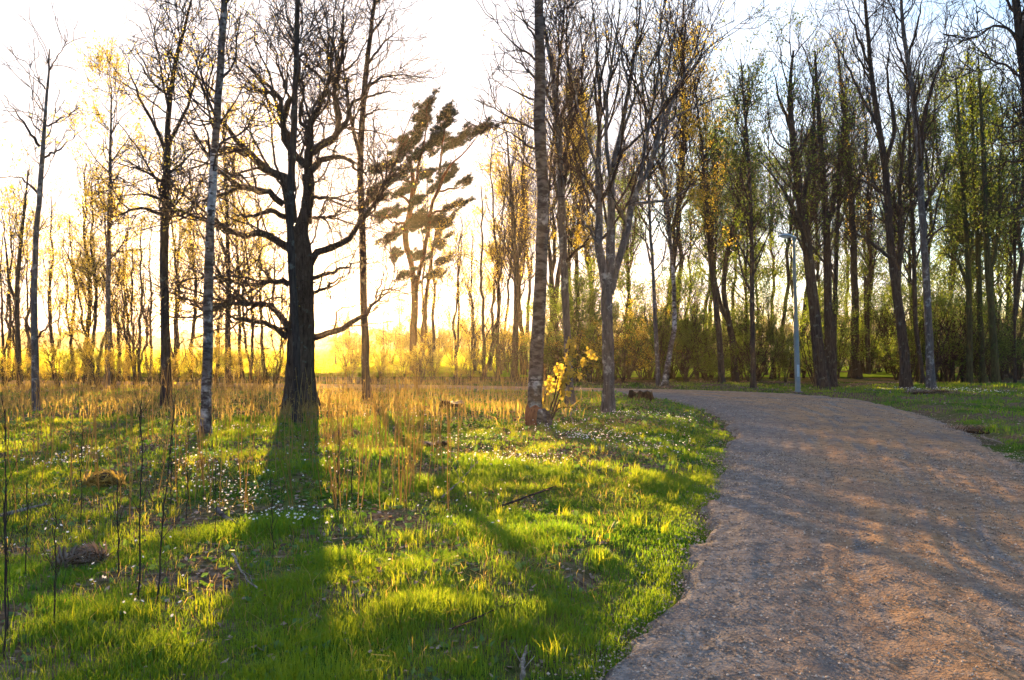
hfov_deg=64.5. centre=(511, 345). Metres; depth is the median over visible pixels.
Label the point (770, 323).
understory shrub
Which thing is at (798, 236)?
bare woodland tree
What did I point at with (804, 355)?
understory shrub
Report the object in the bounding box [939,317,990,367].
understory shrub
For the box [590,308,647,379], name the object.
understory shrub
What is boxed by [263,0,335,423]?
slim tree
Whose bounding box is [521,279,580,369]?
understory shrub
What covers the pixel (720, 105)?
bare woodland tree
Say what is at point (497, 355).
understory shrub
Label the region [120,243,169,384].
young tree
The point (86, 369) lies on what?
bush
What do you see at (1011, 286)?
leafy woodland tree
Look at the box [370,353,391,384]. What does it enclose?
bush
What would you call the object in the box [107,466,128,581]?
thin stalk
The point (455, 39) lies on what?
sky
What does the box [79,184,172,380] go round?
young tree
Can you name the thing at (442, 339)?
understory shrub
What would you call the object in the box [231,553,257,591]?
fallen branch
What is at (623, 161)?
bare woodland tree
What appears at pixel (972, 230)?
leafy woodland tree
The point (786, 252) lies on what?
bare woodland tree
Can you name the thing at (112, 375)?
young tree
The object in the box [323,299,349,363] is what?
young tree
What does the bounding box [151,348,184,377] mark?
bush
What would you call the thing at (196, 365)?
bush
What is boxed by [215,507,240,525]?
fallen log
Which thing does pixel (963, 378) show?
understory shrub
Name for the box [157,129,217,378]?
young tree
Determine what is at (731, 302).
understory shrub
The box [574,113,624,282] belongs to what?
bare woodland tree
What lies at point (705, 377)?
understory shrub
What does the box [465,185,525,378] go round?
young tree
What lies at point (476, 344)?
understory shrub
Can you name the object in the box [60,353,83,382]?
bush
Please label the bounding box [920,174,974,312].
leafy woodland tree
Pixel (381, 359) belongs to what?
understory shrub
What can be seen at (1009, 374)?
understory shrub
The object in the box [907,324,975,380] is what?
understory shrub
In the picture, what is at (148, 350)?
bush
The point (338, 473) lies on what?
thin stalk
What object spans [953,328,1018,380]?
understory shrub
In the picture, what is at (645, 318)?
understory shrub
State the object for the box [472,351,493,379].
understory shrub
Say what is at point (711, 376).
understory shrub
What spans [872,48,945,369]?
bare woodland tree
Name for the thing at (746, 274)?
leafy woodland tree
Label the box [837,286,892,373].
understory shrub
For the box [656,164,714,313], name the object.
leafy woodland tree
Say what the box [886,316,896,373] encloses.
dead snag
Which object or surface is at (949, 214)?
leafy woodland tree
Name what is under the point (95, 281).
young tree
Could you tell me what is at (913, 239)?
bare tree
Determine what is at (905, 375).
forked tree
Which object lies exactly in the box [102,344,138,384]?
bush
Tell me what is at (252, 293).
young tree
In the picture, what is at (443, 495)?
fallen branch
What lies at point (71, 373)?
bush
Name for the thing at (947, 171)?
bare woodland tree
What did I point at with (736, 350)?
understory shrub
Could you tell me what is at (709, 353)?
understory shrub
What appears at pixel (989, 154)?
bare woodland tree
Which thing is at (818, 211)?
bare woodland tree
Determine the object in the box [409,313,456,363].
understory shrub
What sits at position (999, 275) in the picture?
leafy woodland tree
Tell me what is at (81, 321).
young tree
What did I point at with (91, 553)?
grass heap
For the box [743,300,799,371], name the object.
understory shrub
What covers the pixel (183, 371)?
bush
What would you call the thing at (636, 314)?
understory shrub
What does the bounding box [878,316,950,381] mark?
understory shrub
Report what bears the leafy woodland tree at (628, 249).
on the ground at (584, 578)
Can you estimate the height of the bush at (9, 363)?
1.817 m
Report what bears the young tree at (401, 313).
on the ground at (584, 578)
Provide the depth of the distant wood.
354.62 m
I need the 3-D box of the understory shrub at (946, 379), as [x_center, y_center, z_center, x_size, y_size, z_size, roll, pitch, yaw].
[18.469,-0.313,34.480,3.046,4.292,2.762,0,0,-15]
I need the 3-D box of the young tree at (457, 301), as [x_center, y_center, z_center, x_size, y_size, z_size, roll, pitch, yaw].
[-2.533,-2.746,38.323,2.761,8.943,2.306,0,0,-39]
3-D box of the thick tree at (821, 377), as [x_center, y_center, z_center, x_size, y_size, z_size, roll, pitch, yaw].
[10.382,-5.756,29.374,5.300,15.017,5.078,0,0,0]
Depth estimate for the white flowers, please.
10.06 m
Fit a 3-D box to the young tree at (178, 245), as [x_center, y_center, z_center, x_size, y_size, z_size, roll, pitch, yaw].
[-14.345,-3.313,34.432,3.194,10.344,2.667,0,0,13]
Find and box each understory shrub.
[323,322,361,366]
[328,328,383,368]
[360,341,378,361]
[369,310,408,364]
[369,341,392,378]
[378,319,420,366]
[385,345,417,382]
[391,309,435,358]
[401,343,440,373]
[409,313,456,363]
[410,332,458,382]
[418,315,453,363]
[428,302,470,365]
[435,339,480,384]
[449,300,490,365]
[457,344,491,381]
[460,319,489,363]
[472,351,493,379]
[473,328,517,379]
[477,313,520,370]
[479,307,530,371]
[496,324,544,379]
[507,316,562,366]
[519,308,599,380]
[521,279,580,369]
[522,295,598,375]
[531,251,613,380]
[546,269,600,376]
[546,271,601,380]
[548,317,633,381]
[552,265,635,380]
[571,286,632,380]
[579,332,654,381]
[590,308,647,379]
[614,295,652,363]
[614,309,645,378]
[614,331,682,379]
[615,281,681,378]
[619,294,654,370]
[628,274,703,378]
[631,263,689,374]
[637,303,688,378]
[643,259,723,380]
[657,300,700,373]
[661,319,732,381]
[662,265,730,379]
[679,315,740,379]
[682,302,748,379]
[683,324,750,376]
[699,298,739,370]
[711,285,755,371]
[714,291,777,371]
[714,302,777,380]
[725,327,799,380]
[727,277,791,379]
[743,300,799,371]
[759,262,785,380]
[764,277,857,382]
[764,336,812,378]
[766,279,792,379]
[766,321,803,381]
[780,286,822,366]
[788,307,823,377]
[790,290,843,332]
[791,276,850,358]
[800,312,873,378]
[806,304,870,378]
[823,274,882,359]
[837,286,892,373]
[838,297,874,370]
[846,277,922,372]
[859,287,908,373]
[859,315,889,371]
[860,300,923,379]
[864,306,912,373]
[872,256,937,380]
[872,279,941,371]
[875,295,933,359]
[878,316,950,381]
[888,254,978,379]
[901,242,956,370]
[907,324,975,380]
[911,292,1009,382]
[912,294,985,382]
[920,260,1008,381]
[924,285,974,374]
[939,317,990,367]
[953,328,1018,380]
[960,287,1023,380]
[965,316,1023,369]
[972,290,1023,379]
[976,293,1023,372]
[985,314,1023,378]
[997,302,1023,379]
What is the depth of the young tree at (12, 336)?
34.66 m
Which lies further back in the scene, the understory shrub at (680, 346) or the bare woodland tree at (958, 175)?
the bare woodland tree at (958, 175)
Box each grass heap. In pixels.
[50,540,114,570]
[81,469,128,487]
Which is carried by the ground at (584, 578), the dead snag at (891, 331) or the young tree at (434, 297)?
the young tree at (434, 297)
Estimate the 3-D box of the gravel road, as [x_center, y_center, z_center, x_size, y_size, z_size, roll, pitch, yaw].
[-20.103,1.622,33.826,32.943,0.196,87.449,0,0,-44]
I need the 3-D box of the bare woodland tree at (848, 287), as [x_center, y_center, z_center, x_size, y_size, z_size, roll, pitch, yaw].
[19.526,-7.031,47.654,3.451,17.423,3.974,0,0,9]
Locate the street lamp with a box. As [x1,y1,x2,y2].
[777,233,802,393]
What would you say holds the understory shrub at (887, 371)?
on the field
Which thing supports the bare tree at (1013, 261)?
on the ground at (584, 578)
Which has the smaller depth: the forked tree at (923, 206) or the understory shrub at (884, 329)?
the forked tree at (923, 206)
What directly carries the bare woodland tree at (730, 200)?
on the field
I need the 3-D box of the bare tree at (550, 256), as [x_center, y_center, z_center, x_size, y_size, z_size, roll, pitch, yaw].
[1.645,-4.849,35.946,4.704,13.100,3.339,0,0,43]
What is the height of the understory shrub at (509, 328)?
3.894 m
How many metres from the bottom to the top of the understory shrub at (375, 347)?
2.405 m
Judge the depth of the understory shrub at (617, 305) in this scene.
35.63 m
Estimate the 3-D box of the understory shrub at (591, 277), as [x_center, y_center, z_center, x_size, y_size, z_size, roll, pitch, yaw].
[2.554,-1.172,34.076,3.466,5.823,3.337,0,0,5]
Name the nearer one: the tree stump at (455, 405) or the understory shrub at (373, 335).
the tree stump at (455, 405)
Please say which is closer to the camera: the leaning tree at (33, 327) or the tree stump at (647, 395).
the leaning tree at (33, 327)
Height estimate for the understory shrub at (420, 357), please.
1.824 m
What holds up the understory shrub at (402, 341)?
on the ground at (584, 578)
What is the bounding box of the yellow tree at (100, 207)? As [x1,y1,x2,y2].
[48,30,172,385]
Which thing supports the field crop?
on the field
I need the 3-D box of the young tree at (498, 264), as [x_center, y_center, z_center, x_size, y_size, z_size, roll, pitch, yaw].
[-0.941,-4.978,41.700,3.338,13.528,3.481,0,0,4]
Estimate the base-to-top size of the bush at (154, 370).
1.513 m
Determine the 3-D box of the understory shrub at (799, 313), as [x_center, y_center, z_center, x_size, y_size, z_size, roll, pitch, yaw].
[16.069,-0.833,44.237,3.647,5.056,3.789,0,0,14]
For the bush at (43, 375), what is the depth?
33.02 m
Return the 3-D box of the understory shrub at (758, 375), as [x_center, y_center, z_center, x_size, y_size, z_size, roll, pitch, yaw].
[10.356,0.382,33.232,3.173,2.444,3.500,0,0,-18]
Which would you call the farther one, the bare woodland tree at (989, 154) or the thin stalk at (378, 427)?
the bare woodland tree at (989, 154)
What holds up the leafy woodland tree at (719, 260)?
on the ground at (584, 578)
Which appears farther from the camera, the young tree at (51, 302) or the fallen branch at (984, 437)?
the young tree at (51, 302)
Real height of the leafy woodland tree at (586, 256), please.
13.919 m
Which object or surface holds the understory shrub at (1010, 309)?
on the ground at (584, 578)
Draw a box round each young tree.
[0,214,55,381]
[0,236,26,384]
[2,187,60,378]
[21,166,74,376]
[22,266,70,378]
[40,176,132,383]
[41,198,122,381]
[49,133,118,383]
[58,146,126,384]
[71,164,138,385]
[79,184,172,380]
[87,250,148,380]
[98,223,156,385]
[116,228,174,377]
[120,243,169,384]
[135,146,206,381]
[147,177,201,371]
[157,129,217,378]
[188,244,236,382]
[200,140,263,382]
[220,173,281,382]
[231,147,287,381]
[258,244,289,379]
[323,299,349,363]
[332,290,360,362]
[371,304,394,358]
[389,283,408,360]
[396,155,456,368]
[425,195,483,377]
[442,205,505,370]
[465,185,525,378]
[466,118,525,373]
[485,88,551,374]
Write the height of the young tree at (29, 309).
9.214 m
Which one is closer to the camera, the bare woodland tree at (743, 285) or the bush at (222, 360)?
the bush at (222, 360)
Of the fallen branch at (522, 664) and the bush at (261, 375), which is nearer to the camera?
the fallen branch at (522, 664)
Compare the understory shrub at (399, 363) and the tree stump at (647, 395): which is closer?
the tree stump at (647, 395)
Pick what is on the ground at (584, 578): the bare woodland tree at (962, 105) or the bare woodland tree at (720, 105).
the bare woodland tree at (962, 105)
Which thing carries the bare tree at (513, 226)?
on the ground at (584, 578)
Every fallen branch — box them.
[0,496,47,516]
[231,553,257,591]
[441,440,477,497]
[452,584,516,629]
[498,478,566,506]
[512,644,534,679]
[567,385,616,422]
[980,435,1007,444]
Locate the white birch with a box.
[609,7,710,386]
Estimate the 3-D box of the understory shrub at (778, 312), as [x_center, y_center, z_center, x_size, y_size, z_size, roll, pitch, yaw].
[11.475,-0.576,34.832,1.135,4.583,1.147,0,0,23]
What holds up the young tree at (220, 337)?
on the ground at (584, 578)
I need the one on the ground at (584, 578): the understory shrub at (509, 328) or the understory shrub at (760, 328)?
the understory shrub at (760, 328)
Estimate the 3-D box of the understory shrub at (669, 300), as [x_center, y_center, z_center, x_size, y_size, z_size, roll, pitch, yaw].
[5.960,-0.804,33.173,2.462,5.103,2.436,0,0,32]
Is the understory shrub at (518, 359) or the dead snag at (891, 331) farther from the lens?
the dead snag at (891, 331)
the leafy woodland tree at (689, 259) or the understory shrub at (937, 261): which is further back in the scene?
the leafy woodland tree at (689, 259)
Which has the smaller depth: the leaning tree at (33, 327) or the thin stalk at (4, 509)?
the thin stalk at (4, 509)
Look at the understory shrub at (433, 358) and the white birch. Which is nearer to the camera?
the white birch
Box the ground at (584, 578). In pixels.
[0,346,1023,679]
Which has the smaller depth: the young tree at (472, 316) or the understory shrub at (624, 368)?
the understory shrub at (624, 368)
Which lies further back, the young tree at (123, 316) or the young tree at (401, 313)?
the young tree at (401, 313)
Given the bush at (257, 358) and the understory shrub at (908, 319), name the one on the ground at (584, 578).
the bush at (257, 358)
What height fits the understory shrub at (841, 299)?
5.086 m
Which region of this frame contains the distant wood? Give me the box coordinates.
[0,303,1023,348]
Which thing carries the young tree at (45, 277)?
on the ground at (584, 578)
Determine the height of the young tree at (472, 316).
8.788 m
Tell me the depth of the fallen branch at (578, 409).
18.25 m
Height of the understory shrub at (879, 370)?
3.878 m
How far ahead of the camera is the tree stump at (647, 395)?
21.79 m
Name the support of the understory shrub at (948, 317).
on the field
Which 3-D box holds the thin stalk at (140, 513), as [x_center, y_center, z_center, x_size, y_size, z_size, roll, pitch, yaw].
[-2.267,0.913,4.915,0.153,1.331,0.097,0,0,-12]
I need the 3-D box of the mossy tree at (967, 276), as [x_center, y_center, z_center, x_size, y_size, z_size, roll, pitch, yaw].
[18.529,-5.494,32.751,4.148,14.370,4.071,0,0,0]
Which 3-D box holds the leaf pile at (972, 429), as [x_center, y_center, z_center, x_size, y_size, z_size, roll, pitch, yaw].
[8.781,1.644,15.487,1.171,0.324,0.896,0,0,0]
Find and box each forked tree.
[84,0,242,407]
[802,0,956,388]
[853,0,978,389]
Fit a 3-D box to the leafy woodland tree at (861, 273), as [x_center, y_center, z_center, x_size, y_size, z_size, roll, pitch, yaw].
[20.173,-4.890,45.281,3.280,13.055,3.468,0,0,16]
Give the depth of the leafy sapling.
16.07 m
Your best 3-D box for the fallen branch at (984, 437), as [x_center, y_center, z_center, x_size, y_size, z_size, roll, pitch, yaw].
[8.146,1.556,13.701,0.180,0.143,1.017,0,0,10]
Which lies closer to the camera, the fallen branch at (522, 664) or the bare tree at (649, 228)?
the fallen branch at (522, 664)
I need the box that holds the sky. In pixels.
[0,0,1023,340]
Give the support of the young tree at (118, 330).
on the ground at (584, 578)
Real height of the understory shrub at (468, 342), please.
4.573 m
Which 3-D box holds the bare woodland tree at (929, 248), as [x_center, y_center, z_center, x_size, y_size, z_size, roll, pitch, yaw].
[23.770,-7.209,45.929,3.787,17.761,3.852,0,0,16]
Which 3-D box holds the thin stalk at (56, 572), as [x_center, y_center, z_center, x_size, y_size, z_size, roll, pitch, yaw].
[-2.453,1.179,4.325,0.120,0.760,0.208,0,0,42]
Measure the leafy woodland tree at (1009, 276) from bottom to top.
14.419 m
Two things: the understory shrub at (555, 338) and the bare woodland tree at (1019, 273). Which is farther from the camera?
the bare woodland tree at (1019, 273)
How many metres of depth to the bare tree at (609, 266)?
18.66 m
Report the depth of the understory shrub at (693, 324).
33.51 m
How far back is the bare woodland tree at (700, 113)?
38.47 m
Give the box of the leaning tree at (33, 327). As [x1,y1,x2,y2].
[0,1,87,410]
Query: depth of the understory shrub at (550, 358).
33.98 m
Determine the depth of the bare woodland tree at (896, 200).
54.02 m
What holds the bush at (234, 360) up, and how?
on the ground at (584, 578)
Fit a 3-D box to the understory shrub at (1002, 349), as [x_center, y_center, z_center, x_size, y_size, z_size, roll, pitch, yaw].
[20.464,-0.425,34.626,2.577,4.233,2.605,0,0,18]
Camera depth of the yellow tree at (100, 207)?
29.71 m
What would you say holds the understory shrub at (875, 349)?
on the field
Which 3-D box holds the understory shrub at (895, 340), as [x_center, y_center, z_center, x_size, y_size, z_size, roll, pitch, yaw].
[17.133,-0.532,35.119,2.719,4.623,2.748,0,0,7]
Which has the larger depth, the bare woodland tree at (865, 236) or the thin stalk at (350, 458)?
the bare woodland tree at (865, 236)
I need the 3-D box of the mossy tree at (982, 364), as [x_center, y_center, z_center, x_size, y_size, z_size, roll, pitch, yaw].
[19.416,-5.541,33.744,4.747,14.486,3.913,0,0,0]
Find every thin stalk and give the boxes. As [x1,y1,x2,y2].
[0,397,14,658]
[0,454,21,635]
[12,477,51,572]
[32,496,76,623]
[69,409,87,522]
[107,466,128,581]
[123,386,152,599]
[138,373,144,436]
[145,382,178,600]
[168,386,180,509]
[178,419,194,518]
[204,444,223,531]
[263,465,285,558]
[334,418,346,517]
[340,412,355,500]
[371,391,385,464]
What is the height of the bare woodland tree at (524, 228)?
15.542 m
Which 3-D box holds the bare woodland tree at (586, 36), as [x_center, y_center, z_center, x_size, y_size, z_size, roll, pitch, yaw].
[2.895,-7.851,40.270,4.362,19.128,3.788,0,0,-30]
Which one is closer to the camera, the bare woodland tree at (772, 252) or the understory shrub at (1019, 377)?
the understory shrub at (1019, 377)
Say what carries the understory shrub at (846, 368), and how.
on the field
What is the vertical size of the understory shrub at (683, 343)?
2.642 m
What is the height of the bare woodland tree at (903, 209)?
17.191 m
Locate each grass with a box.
[0,374,685,679]
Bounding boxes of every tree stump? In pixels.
[420,440,446,448]
[439,400,463,410]
[627,389,654,400]
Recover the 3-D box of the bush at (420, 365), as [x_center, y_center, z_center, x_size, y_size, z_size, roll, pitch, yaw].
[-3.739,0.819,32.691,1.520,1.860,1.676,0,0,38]
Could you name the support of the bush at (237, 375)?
on the ground at (584, 578)
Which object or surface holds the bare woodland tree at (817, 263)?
on the field
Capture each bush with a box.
[0,339,29,386]
[8,349,39,380]
[10,347,40,380]
[28,326,89,386]
[39,348,62,382]
[56,360,80,382]
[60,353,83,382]
[61,321,135,387]
[71,336,111,385]
[101,351,136,381]
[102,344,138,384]
[121,337,157,374]
[134,349,159,386]
[141,355,173,384]
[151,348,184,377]
[171,340,218,386]
[171,351,201,382]
[175,332,224,379]
[193,332,244,384]
[214,335,253,379]
[219,340,254,382]
[244,337,271,382]
[244,349,282,387]
[251,348,286,387]
[262,345,315,373]
[328,332,374,381]
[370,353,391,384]
[396,347,436,384]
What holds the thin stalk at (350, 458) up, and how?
on the ground at (584, 578)
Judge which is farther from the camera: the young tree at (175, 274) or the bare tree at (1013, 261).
the young tree at (175, 274)
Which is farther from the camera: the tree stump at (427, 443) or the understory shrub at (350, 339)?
the understory shrub at (350, 339)
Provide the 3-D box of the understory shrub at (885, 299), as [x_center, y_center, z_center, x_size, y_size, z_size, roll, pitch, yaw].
[17.030,-1.048,35.430,2.859,5.706,2.969,0,0,-10]
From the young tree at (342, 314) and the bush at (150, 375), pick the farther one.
the young tree at (342, 314)
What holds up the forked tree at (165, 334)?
on the ground at (584, 578)
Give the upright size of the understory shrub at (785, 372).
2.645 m
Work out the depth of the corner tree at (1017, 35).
13.03 m
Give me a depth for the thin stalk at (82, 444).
7.07 m
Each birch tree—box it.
[127,0,286,436]
[457,0,610,426]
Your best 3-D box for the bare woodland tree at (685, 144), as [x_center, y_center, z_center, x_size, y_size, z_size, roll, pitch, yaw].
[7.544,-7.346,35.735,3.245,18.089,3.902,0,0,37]
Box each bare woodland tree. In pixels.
[502,95,558,369]
[502,155,524,351]
[508,157,535,300]
[522,26,585,373]
[531,0,603,380]
[550,1,620,341]
[550,57,610,370]
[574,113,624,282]
[581,138,627,279]
[601,109,656,370]
[610,143,642,366]
[617,122,654,351]
[635,71,696,364]
[638,0,724,378]
[644,0,721,378]
[679,82,748,377]
[684,90,742,366]
[717,168,749,336]
[719,93,762,337]
[729,193,764,301]
[742,101,797,365]
[763,45,823,378]
[782,28,843,377]
[783,116,822,337]
[788,105,845,281]
[796,128,833,312]
[825,86,879,370]
[835,125,887,367]
[837,67,904,373]
[864,46,949,267]
[865,115,921,367]
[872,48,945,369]
[895,63,963,368]
[905,61,981,336]
[935,89,972,368]
[936,42,1007,370]
[951,73,1011,323]
[973,0,1023,377]
[983,118,1023,361]
[990,134,1020,317]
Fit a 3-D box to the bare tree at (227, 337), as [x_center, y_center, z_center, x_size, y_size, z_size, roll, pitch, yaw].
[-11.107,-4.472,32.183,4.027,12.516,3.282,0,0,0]
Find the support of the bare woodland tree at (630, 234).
on the ground at (584, 578)
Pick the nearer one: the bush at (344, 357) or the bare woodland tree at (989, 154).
the bush at (344, 357)
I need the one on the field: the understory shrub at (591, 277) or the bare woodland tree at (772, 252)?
the bare woodland tree at (772, 252)
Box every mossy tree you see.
[917,44,1023,383]
[923,28,1023,382]
[939,39,1023,383]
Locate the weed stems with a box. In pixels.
[0,353,561,523]
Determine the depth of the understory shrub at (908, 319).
42.29 m
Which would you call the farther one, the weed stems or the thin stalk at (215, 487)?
the weed stems
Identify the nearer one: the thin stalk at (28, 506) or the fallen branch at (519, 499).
the thin stalk at (28, 506)
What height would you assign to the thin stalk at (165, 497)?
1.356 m
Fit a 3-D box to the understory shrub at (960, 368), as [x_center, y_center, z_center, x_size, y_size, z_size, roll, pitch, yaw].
[19.011,-0.271,34.650,3.581,4.107,3.247,0,0,6]
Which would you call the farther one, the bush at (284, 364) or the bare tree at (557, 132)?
the bush at (284, 364)
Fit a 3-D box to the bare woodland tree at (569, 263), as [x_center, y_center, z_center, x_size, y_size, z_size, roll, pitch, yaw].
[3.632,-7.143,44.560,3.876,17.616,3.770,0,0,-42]
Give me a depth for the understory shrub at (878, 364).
42.68 m
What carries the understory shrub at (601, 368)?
on the ground at (584, 578)
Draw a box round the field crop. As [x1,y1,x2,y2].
[0,349,495,375]
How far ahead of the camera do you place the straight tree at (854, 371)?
37.87 m
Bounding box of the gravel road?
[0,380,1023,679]
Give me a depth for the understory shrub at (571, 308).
37.39 m
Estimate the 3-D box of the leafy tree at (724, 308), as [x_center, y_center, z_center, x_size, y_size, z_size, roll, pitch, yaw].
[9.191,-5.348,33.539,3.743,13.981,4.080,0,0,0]
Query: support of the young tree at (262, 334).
on the ground at (584, 578)
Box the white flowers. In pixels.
[7,386,1002,616]
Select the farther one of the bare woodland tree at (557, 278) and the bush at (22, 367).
the bare woodland tree at (557, 278)
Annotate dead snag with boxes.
[864,273,870,373]
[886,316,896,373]
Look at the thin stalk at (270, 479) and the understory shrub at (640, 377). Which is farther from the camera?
the understory shrub at (640, 377)
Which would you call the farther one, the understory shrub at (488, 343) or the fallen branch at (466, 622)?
the understory shrub at (488, 343)
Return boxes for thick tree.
[733,0,868,388]
[771,4,881,387]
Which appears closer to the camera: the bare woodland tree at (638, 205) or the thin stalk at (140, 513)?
the thin stalk at (140, 513)
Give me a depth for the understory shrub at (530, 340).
35.52 m
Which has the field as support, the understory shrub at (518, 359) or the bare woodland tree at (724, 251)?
the bare woodland tree at (724, 251)
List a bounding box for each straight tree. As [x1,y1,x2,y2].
[696,1,795,387]
[782,25,892,380]
[795,19,898,378]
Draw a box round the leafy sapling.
[542,337,597,418]
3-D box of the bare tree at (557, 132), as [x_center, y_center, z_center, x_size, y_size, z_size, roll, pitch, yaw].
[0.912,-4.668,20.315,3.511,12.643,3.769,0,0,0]
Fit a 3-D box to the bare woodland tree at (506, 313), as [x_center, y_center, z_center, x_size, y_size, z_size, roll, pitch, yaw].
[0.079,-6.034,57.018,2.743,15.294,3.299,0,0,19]
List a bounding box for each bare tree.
[0,114,71,386]
[173,76,285,384]
[299,0,449,401]
[469,107,554,381]
[480,0,621,406]
[507,94,604,380]
[530,0,795,413]
[591,4,702,385]
[868,40,970,383]
[963,49,1023,382]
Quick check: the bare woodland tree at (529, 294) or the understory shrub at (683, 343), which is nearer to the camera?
the understory shrub at (683, 343)
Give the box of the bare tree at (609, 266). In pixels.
[530,0,795,413]
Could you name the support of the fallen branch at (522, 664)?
on the ground at (584, 578)
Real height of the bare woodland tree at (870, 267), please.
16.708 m
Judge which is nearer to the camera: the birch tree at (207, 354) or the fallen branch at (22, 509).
the fallen branch at (22, 509)
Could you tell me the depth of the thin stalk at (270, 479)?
5.84 m
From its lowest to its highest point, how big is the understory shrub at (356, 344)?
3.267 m
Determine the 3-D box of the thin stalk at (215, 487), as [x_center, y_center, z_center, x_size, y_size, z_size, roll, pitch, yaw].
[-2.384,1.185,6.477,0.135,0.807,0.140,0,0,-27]
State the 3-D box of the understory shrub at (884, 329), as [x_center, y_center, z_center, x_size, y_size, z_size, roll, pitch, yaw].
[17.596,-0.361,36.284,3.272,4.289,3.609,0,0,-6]
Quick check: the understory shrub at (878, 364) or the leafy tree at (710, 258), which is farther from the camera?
the understory shrub at (878, 364)
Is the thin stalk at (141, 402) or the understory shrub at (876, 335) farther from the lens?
the understory shrub at (876, 335)
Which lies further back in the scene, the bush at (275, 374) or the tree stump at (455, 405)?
the bush at (275, 374)
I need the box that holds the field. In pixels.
[45,349,987,376]
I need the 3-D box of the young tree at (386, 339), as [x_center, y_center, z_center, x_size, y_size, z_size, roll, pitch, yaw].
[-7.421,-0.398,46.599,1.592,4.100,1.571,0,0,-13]
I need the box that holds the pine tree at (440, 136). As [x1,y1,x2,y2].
[353,85,500,370]
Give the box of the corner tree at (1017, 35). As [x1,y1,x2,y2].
[915,0,1023,218]
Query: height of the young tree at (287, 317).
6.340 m
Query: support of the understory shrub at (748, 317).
on the ground at (584, 578)
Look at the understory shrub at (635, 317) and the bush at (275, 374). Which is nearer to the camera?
the bush at (275, 374)
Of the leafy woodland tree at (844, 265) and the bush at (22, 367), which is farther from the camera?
the leafy woodland tree at (844, 265)
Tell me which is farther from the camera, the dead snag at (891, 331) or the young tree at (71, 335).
the dead snag at (891, 331)
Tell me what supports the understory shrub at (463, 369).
on the ground at (584, 578)
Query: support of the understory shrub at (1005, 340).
on the ground at (584, 578)
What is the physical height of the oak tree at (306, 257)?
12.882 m
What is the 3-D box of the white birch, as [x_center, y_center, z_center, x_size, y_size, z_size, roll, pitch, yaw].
[5.677,-5.315,30.033,3.706,13.990,3.678,0,0,36]
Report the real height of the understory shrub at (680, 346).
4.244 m
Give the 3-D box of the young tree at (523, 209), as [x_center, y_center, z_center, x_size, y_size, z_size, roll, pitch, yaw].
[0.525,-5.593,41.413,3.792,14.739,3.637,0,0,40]
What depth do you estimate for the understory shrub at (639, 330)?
36.20 m
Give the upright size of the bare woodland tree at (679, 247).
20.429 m
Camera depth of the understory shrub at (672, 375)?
36.43 m
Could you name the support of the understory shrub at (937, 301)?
on the ground at (584, 578)
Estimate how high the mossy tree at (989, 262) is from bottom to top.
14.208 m
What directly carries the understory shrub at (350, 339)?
on the ground at (584, 578)
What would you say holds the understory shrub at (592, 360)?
on the ground at (584, 578)
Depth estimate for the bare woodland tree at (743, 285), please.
59.78 m
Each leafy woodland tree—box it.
[476,134,528,370]
[551,88,622,377]
[602,170,654,369]
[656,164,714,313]
[676,112,743,373]
[705,137,782,379]
[722,142,792,374]
[759,143,821,372]
[801,182,867,321]
[842,145,895,367]
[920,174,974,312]
[928,119,1002,375]
[929,70,1016,376]
[948,77,1023,372]
[982,114,1023,352]
[993,115,1023,376]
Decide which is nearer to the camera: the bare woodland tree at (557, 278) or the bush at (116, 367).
the bush at (116, 367)
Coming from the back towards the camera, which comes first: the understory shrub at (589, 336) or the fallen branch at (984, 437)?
the understory shrub at (589, 336)
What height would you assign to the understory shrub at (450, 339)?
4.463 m
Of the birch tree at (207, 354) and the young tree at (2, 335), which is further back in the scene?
the young tree at (2, 335)
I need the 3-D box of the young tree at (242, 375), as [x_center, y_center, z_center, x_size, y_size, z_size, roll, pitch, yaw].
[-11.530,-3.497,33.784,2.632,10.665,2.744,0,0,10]
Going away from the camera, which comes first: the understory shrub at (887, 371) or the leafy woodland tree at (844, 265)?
the understory shrub at (887, 371)
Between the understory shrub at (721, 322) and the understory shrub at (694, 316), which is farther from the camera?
the understory shrub at (721, 322)
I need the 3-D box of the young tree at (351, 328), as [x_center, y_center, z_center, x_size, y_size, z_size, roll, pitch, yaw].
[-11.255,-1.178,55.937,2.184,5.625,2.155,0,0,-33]
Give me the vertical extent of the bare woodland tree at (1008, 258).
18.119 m
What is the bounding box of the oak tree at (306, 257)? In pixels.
[75,0,470,408]
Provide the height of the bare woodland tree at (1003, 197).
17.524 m
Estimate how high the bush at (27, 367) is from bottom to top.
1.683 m
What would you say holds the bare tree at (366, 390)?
on the ground at (584, 578)
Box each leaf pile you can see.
[902,388,960,394]
[942,423,999,433]
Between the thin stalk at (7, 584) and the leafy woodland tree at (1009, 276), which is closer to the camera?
the thin stalk at (7, 584)
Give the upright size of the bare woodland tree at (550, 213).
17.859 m
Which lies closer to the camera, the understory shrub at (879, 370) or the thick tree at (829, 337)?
the thick tree at (829, 337)
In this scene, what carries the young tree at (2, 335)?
on the ground at (584, 578)
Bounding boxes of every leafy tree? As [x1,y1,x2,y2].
[639,20,741,383]
[685,45,782,381]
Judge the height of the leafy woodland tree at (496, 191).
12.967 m
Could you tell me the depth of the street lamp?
26.99 m
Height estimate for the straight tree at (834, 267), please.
14.541 m
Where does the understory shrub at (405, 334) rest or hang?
on the ground at (584, 578)

